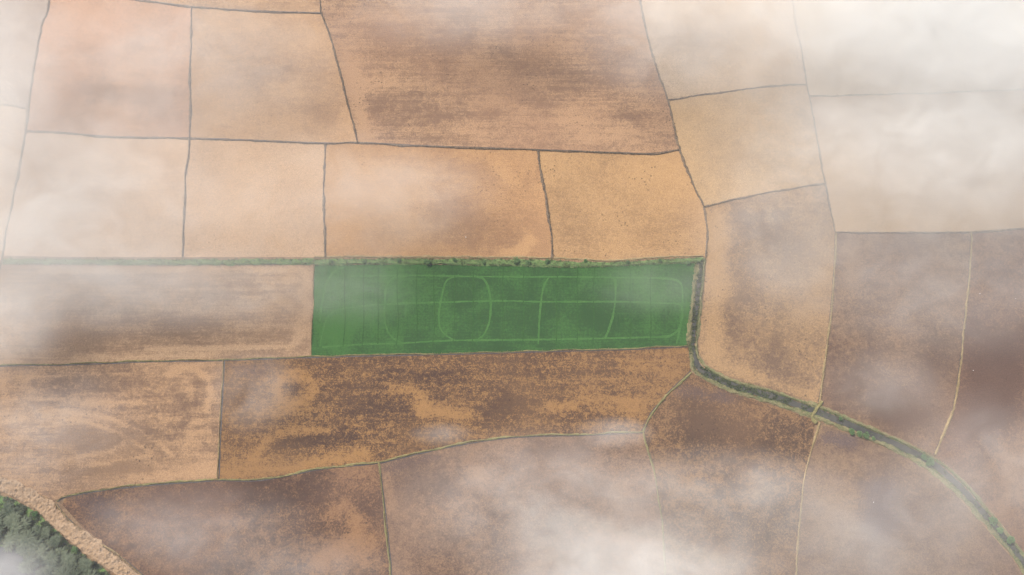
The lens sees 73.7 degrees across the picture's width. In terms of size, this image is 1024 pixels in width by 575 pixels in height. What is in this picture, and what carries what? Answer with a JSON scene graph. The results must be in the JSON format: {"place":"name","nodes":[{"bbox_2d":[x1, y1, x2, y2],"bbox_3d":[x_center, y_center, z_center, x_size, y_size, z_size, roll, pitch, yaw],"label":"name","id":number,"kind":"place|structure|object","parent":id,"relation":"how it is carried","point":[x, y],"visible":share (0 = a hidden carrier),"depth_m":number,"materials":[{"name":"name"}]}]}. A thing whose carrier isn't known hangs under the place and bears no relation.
{"place":"outdoors","nodes":[
{"label":"outdoors","id":0,"kind":"place"},
{"bbox_2d":[0,547,39,574],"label":"pond","id":1,"kind":"structure","parent":0,"point":[9,562],"depth_m":327.54,"materials":[{"name":"liquid"}]},
{"bbox_2d":[0,0,47,108],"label":"rice field","id":2,"kind":"structure","parent":0,"point":[20,22],"depth_m":395.67,"materials":[{"name":"brown soil"}]},
{"bbox_2d":[0,475,139,574],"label":"dirt road","id":3,"kind":"structure","parent":0,"point":[52,514],"depth_m":330.98,"materials":[{"name":"brown soil"}]},
{"bbox_2d":[0,360,222,499],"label":"rice field","id":4,"kind":"structure","parent":0,"point":[67,430],"depth_m":343.41,"materials":[{"name":"brown soil"}]},
{"bbox_2d":[62,464,388,574],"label":"rice field","id":5,"kind":"structure","parent":0,"point":[325,522],"depth_m":331.86,"materials":[{"name":"brown soil"}]},
{"bbox_2d":[0,105,1021,574],"bbox_3d":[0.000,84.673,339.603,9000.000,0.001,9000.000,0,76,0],"label":"ground","id":6,"kind":"structure","parent":0,"point":[74,521],"depth_m":349.61,"materials":[{"name":"green plant"}]},
{"bbox_2d":[0,103,24,108],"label":"earth bund","id":7,"kind":"structure","parent":6,"relation":"on","point":[12,106],"depth_m":385.89,"materials":[{"name":"soil"}]},
{"bbox_2d":[0,105,25,259],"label":"rice field","id":8,"kind":"structure","parent":6,"relation":"on","point":[12,125],"depth_m":379.25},
{"bbox_2d":[2,0,49,255],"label":"earth bund","id":9,"kind":"structure","parent":6,"relation":"on","point":[28,116],"depth_m":383.17,"materials":[{"name":"brown soil"}]},
{"bbox_2d":[0,494,109,574],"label":"grassy verge","id":10,"kind":"structure","parent":6,"relation":"on","point":[38,519],"depth_m":330.61,"materials":[{"name":"green dry grass"}]},
{"bbox_2d":[0,510,4,528],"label":"bushy tree","id":11,"kind":"object","parent":10,"relation":"on","point":[1,520],"visible":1,"depth_m":328.86,"materials":[{"name":"green plant"}]},
{"bbox_2d":[2,529,20,552],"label":"bushy tree","id":12,"kind":"object","parent":10,"relation":"on","point":[11,540],"visible":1,"depth_m":326.81,"materials":[{"name":"green plant"}]},
{"bbox_2d":[2,510,21,528],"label":"bushy tree","id":13,"kind":"object","parent":10,"relation":"on","point":[8,520],"visible":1,"depth_m":328.96,"materials":[{"name":"green plant"}]},
{"bbox_2d":[2,499,23,517],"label":"bushy tree","id":14,"kind":"object","parent":10,"relation":"on","point":[8,508],"visible":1,"depth_m":330.89,"materials":[{"name":"green plant"}]},
{"bbox_2d":[9,514,31,536],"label":"bushy tree","id":15,"kind":"object","parent":10,"relation":"on","point":[21,526],"visible":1,"depth_m":328.12,"materials":[{"name":"green plant"}]},
{"bbox_2d":[17,561,33,574],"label":"bushy tree","id":16,"kind":"object","parent":10,"relation":"on","point":[20,568],"visible":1,"depth_m":324.02,"materials":[{"name":"green plant"}]},
{"bbox_2d":[19,515,33,525],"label":"bushy tree","id":17,"kind":"object","parent":10,"relation":"on","point":[29,519],"visible":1,"depth_m":330.17,"materials":[{"name":"green plant"}]},
{"bbox_2d":[18,543,37,558],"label":"bushy tree","id":18,"kind":"object","parent":10,"relation":"on","point":[22,553],"visible":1,"depth_m":325.05,"materials":[{"name":"green plant"}]},
{"bbox_2d":[14,528,42,554],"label":"bushy tree","id":19,"kind":"object","parent":10,"relation":"on","point":[30,537],"visible":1,"depth_m":325.91,"materials":[{"name":"green plant"}]},
{"bbox_2d":[21,549,43,574],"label":"bushy tree","id":20,"kind":"object","parent":10,"relation":"on","point":[30,561],"visible":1,"depth_m":323.56,"materials":[{"name":"green plant"}]},
{"bbox_2d":[32,511,37,517],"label":"shrub","id":21,"kind":"object","parent":10,"relation":"on","point":[34,513],"visible":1,"depth_m":331.50,"materials":[{"name":"green plant"}]},
{"bbox_2d":[32,524,42,534],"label":"bushy tree","id":22,"kind":"object","parent":10,"relation":"on","point":[36,528],"visible":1,"depth_m":328.63,"materials":[{"name":"green plant"}]},
{"bbox_2d":[35,566,44,574],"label":"bushy tree","id":23,"kind":"object","parent":10,"relation":"on","point":[41,571],"visible":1,"depth_m":324.13,"materials":[{"name":"green plant"}]},
{"bbox_2d":[33,539,51,559],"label":"bushy tree","id":24,"kind":"object","parent":10,"relation":"on","point":[43,547],"visible":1,"depth_m":325.39,"materials":[{"name":"green plant"}]},
{"bbox_2d":[38,526,50,538],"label":"bushy tree","id":25,"kind":"object","parent":10,"relation":"on","point":[45,533],"visible":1,"depth_m":328.48,"materials":[{"name":"green plant"}]},
{"bbox_2d":[44,564,53,574],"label":"bushy tree","id":26,"kind":"object","parent":10,"relation":"on","point":[46,572],"visible":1,"depth_m":323.03,"materials":[{"name":"green plant"}]},
{"bbox_2d":[40,548,60,573],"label":"bushy tree","id":27,"kind":"object","parent":10,"relation":"on","point":[51,559],"visible":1,"depth_m":323.55,"materials":[{"name":"green plant"}]},
{"bbox_2d":[48,535,61,547],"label":"bushy tree","id":28,"kind":"object","parent":10,"relation":"on","point":[54,541],"visible":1,"depth_m":327.16,"materials":[{"name":"green plant"}]},
{"bbox_2d":[51,564,73,574],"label":"bushy tree","id":29,"kind":"object","parent":10,"relation":"on","point":[64,569],"visible":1,"depth_m":322.64,"materials":[{"name":"green plant"}]},
{"bbox_2d":[56,546,71,566],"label":"bushy tree","id":30,"kind":"object","parent":10,"relation":"on","point":[63,554],"visible":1,"depth_m":325.00,"materials":[{"name":"green plant"}]},
{"bbox_2d":[63,552,80,568],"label":"bushy tree","id":31,"kind":"object","parent":10,"relation":"on","point":[71,559],"visible":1,"depth_m":324.16,"materials":[{"name":"green plant"}]},
{"bbox_2d":[71,546,77,552],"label":"shrub","id":32,"kind":"object","parent":10,"relation":"on","point":[75,549],"visible":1,"depth_m":327.66,"materials":[{"name":"green plant"}]},
{"bbox_2d":[71,567,86,574],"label":"bushy tree","id":33,"kind":"object","parent":10,"relation":"on","point":[79,572],"visible":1,"depth_m":323.21,"materials":[{"name":"green plant"}]},
{"bbox_2d":[76,557,92,569],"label":"bushy tree","id":34,"kind":"object","parent":10,"relation":"on","point":[84,563],"visible":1,"depth_m":324.57,"materials":[{"name":"green plant"}]},
{"bbox_2d":[82,569,99,574],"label":"bushy tree","id":35,"kind":"object","parent":10,"relation":"on","point":[90,572],"visible":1,"depth_m":321.92,"materials":[{"name":"green plant"}]},
{"bbox_2d":[85,568,99,574],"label":"bushy tree","id":36,"kind":"object","parent":10,"relation":"on","point":[86,572],"visible":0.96,"depth_m":323.91,"materials":[{"name":"green plant"}]},
{"bbox_2d":[4,132,188,256],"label":"rice field","id":37,"kind":"structure","parent":6,"relation":"on","point":[79,196],"depth_m":372.78,"materials":[{"name":"beige soil"}]},
{"bbox_2d":[56,504,143,574],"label":"earth bund","id":38,"kind":"structure","parent":6,"relation":"on","point":[133,567],"depth_m":329.04,"materials":[{"name":"brown soil"}]},
{"bbox_2d":[27,0,190,137],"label":"rice field","id":39,"kind":"structure","parent":6,"relation":"on","point":[112,67],"depth_m":391.73,"materials":[{"name":"brown soil"}]},
{"bbox_2d":[0,265,313,364],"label":"rice field","id":40,"kind":"structure","parent":6,"relation":"on","point":[58,314],"depth_m":357.34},
{"bbox_2d":[2,257,313,265],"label":"grassy verge","id":41,"kind":"structure","parent":6,"relation":"on","point":[189,261],"depth_m":363.54,"materials":[{"name":"green plant"}]},
{"bbox_2d":[181,6,192,256],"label":"earth bund","id":42,"kind":"structure","parent":6,"relation":"on","point":[188,155],"depth_m":381.35,"materials":[{"name":"brown soil"}]},
{"bbox_2d":[216,359,224,478],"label":"earth bund","id":43,"kind":"structure","parent":6,"relation":"on","point":[220,413],"depth_m":343.91,"materials":[{"name":"beige soil"}]},
{"bbox_2d":[135,0,320,13],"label":"earth bund","id":44,"kind":"structure","parent":6,"relation":"on","point":[224,9],"depth_m":401.06,"materials":[{"name":"brown soil"}]},
{"bbox_2d":[145,0,321,11],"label":"rice field","id":45,"kind":"structure","parent":6,"relation":"on","point":[292,5],"depth_m":402.26,"materials":[{"name":"brown soil"}]},
{"bbox_2d":[183,139,324,256],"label":"rice field","id":46,"kind":"structure","parent":6,"relation":"on","point":[252,199],"depth_m":372.63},
{"bbox_2d":[190,8,355,142],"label":"rice field","id":47,"kind":"structure","parent":6,"relation":"on","point":[263,76],"depth_m":390.33,"materials":[{"name":"brown soil"}]},
{"bbox_2d":[310,265,314,355],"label":"earth bund","id":48,"kind":"structure","parent":6,"relation":"on","point":[313,309],"depth_m":357.85,"materials":[{"name":"beige soil"}]},
{"bbox_2d":[322,144,326,256],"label":"earth bund","id":49,"kind":"structure","parent":6,"relation":"on","point":[323,208],"depth_m":371.40,"materials":[{"name":"soil"}]},
{"bbox_2d":[319,0,357,142],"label":"earth bund","id":50,"kind":"structure","parent":6,"relation":"on","point":[340,74],"depth_m":390.64,"materials":[{"name":"brown soil"}]},
{"bbox_2d":[0,345,688,366],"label":"earth bund","id":51,"kind":"structure","parent":6,"relation":"on","point":[308,356],"depth_m":351.54,"materials":[{"name":"brown soil"}]},
{"bbox_2d":[56,431,642,501],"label":"earth bund","id":52,"kind":"structure","parent":6,"relation":"on","point":[338,466],"depth_m":338.40,"materials":[{"name":"brown soil"}]},
{"bbox_2d":[24,130,678,154],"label":"earth bund","id":53,"kind":"structure","parent":6,"relation":"on","point":[335,143],"depth_m":380.36,"materials":[{"name":"brown soil"}]},
{"bbox_2d":[378,462,391,574],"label":"earth bund","id":54,"kind":"structure","parent":6,"relation":"on","point":[386,535],"depth_m":331.47,"materials":[{"name":"beige soil"}]},
{"bbox_2d":[324,143,550,258],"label":"rice field","id":55,"kind":"structure","parent":6,"relation":"on","point":[383,200],"depth_m":372.21,"materials":[{"name":"brown soil"}]},
{"bbox_2d":[218,347,690,478],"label":"rice field","id":56,"kind":"structure","parent":6,"relation":"on","point":[284,416],"depth_m":346.18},
{"bbox_2d":[320,0,678,152],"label":"rice field","id":57,"kind":"structure","parent":6,"relation":"on","point":[579,75],"depth_m":391.09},
{"bbox_2d":[311,263,695,355],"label":"sports field","id":58,"kind":"structure","parent":6,"relation":"on","point":[384,309],"depth_m":357.86,"materials":[{"name":"green plant"}]},
{"bbox_2d":[312,257,703,267],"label":"grassy verge","id":59,"kind":"structure","parent":6,"relation":"on","point":[469,261],"depth_m":363.49,"materials":[{"name":"green plant"}]},
{"bbox_2d":[423,259,430,263],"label":"shrub","id":60,"kind":"object","parent":59,"relation":"on","point":[426,261],"visible":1,"depth_m":362.23,"materials":[{"name":"green plant"}]},
{"bbox_2d":[314,255,703,261],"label":"earth bund","id":61,"kind":"structure","parent":6,"relation":"on","point":[462,256],"depth_m":364.40,"materials":[{"name":"brown soil"}]},
{"bbox_2d":[380,431,663,574],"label":"rice field","id":62,"kind":"structure","parent":6,"relation":"on","point":[574,505],"depth_m":333.54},
{"bbox_2d":[536,150,554,257],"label":"earth bund","id":63,"kind":"structure","parent":6,"relation":"on","point":[544,190],"depth_m":371.94,"materials":[{"name":"brown soil"}]},
{"bbox_2d":[540,151,706,260],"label":"rice field","id":64,"kind":"structure","parent":6,"relation":"on","point":[607,206],"depth_m":371.64,"materials":[{"name":"gold plant"}]},
{"bbox_2d":[643,431,666,574],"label":"earth bund","id":65,"kind":"structure","parent":6,"relation":"on","point":[652,465],"depth_m":334.20,"materials":[{"name":"beige soil"}]},
{"bbox_2d":[642,371,691,430],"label":"earth bund","id":66,"kind":"structure","parent":6,"relation":"on","point":[667,394],"depth_m":346.51,"materials":[{"name":"beige soil"}]},
{"bbox_2d":[639,0,708,256],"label":"earth bund","id":67,"kind":"structure","parent":6,"relation":"on","point":[674,127],"depth_m":381.43,"materials":[{"name":"brown soil"}]},
{"bbox_2d":[642,0,805,98],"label":"rice field","id":68,"kind":"structure","parent":6,"relation":"on","point":[704,46],"depth_m":395.77,"materials":[{"name":"beige soil"}]},
{"bbox_2d":[644,373,814,574],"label":"rice field","id":69,"kind":"structure","parent":6,"relation":"on","point":[729,468],"depth_m":337.06,"materials":[{"name":"brown soil"}]},
{"bbox_2d":[668,83,806,100],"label":"earth bund","id":70,"kind":"structure","parent":6,"relation":"on","point":[714,93],"depth_m":388.20,"materials":[{"name":"soil"}]},
{"bbox_2d":[669,85,823,205],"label":"rice field","id":71,"kind":"structure","parent":6,"relation":"on","point":[740,143],"depth_m":380.95,"materials":[{"name":"brown soil"}]},
{"bbox_2d":[705,183,824,207],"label":"earth bund","id":72,"kind":"structure","parent":6,"relation":"on","point":[778,190],"depth_m":373.05,"materials":[{"name":"brown soil"}]},
{"bbox_2d":[699,185,834,402],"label":"rice field","id":73,"kind":"structure","parent":6,"relation":"on","point":[766,313],"depth_m":360.36,"materials":[{"name":"brown soil"}]},
{"bbox_2d":[795,422,820,574],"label":"earth bund","id":74,"kind":"structure","parent":6,"relation":"on","point":[815,435],"depth_m":334.32,"materials":[{"name":"beige soil"}]},
{"bbox_2d":[792,0,835,233],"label":"earth bund","id":75,"kind":"structure","parent":6,"relation":"on","point":[796,27],"depth_m":384.60,"materials":[{"name":"soil"}]},
{"bbox_2d":[818,233,836,402],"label":"earth bund","id":76,"kind":"structure","parent":6,"relation":"on","point":[831,310],"depth_m":356.52,"materials":[{"name":"beige soil"}]},
{"bbox_2d":[821,233,970,453],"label":"rice field","id":77,"kind":"structure","parent":6,"relation":"on","point":[893,358],"depth_m":354.91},
{"bbox_2d":[793,0,1023,95],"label":"rice field","id":78,"kind":"structure","parent":6,"relation":"on","point":[884,46],"depth_m":395.59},
{"bbox_2d":[797,426,1022,574],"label":"rice field","id":79,"kind":"structure","parent":6,"relation":"on","point":[914,519],"depth_m":332.18,"materials":[{"name":"brown soil"}]},
{"bbox_2d":[809,89,1023,96],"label":"earth bund","id":80,"kind":"structure","parent":6,"relation":"on","point":[837,95],"depth_m":387.77,"materials":[{"name":"soil"}]},
{"bbox_2d":[810,90,1023,232],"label":"rice field","id":81,"kind":"structure","parent":6,"relation":"on","point":[945,162],"depth_m":378.17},
{"bbox_2d":[836,228,1023,233],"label":"earth bund","id":82,"kind":"structure","parent":6,"relation":"on","point":[960,232],"depth_m":367.69,"materials":[{"name":"soil"}]},
{"bbox_2d":[934,232,972,454],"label":"earth bund","id":83,"kind":"structure","parent":6,"relation":"on","point":[960,363],"depth_m":351.55,"materials":[{"name":"beige soil"}]},
{"bbox_2d":[937,230,1023,551],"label":"rice field","id":84,"kind":"structure","parent":6,"relation":"on","point":[981,451],"depth_m":347.90,"materials":[{"name":"brown soil"}]},
{"bbox_2d":[686,263,699,344],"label":"canal bank","id":85,"kind":"structure","parent":0,"point":[692,302],"depth_m":357.95,"materials":[{"name":"beige soil"}]},
{"bbox_2d":[688,346,1023,574],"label":"canal bank","id":86,"kind":"structure","parent":0,"point":[936,474],"depth_m":340.53,"materials":[{"name":"brown soil"}]},
{"bbox_2d":[849,428,854,435],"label":"shrub","id":87,"kind":"object","parent":86,"relation":"on","point":[851,431],"visible":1,"depth_m":340.94,"materials":[{"name":"green plant"}]},
{"bbox_2d":[862,432,869,438],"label":"shrub","id":88,"kind":"object","parent":86,"relation":"on","point":[865,435],"visible":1,"depth_m":340.69,"materials":[{"name":"green plant"}]},
{"bbox_2d":[921,454,927,459],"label":"shrub","id":89,"kind":"object","parent":86,"relation":"on","point":[924,457],"visible":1,"depth_m":337.90,"materials":[{"name":"green plant"}]},
{"bbox_2d":[926,457,934,465],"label":"shrub","id":90,"kind":"object","parent":86,"relation":"on","point":[931,462],"visible":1,"depth_m":336.91,"materials":[{"name":"green plant"}]},
{"bbox_2d":[691,261,1023,566],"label":"water","id":91,"kind":"structure","parent":0,"point":[917,454],"depth_m":342.98,"materials":[{"name":"grey liquid"}]},
{"bbox_2d":[811,400,823,423],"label":"canal crossing","id":92,"kind":"object","parent":91,"relation":"on","point":[814,420],"visible":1,"depth_m":344.21,"materials":[{"name":"beige soil"}]},
{"bbox_2d":[687,258,1020,552],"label":"reeds","id":93,"kind":"object","parent":91,"relation":"in","point":[694,346],"visible":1,"depth_m":348.37,"materials":[{"name":"green plant"}]},
{"bbox_2d":[695,257,1023,556],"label":"canal bank","id":94,"kind":"structure","parent":0,"point":[878,431],"depth_m":344.60,"materials":[{"name":"green plant"}]},
{"bbox_2d":[988,516,997,525],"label":"shrub","id":95,"kind":"object","parent":94,"relation":"on","point":[992,519],"visible":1,"depth_m":330.84,"materials":[{"name":"green plant"}]},
{"bbox_2d":[996,527,1003,533],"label":"shrub","id":96,"kind":"object","parent":94,"relation":"on","point":[1000,530],"visible":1,"depth_m":329.78,"materials":[{"name":"green plant"}]},
{"bbox_2d":[1005,536,1014,544],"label":"shrub","id":97,"kind":"object","parent":94,"relation":"on","point":[1010,539],"visible":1,"depth_m":328.18,"materials":[{"name":"green plant"}]}
]}

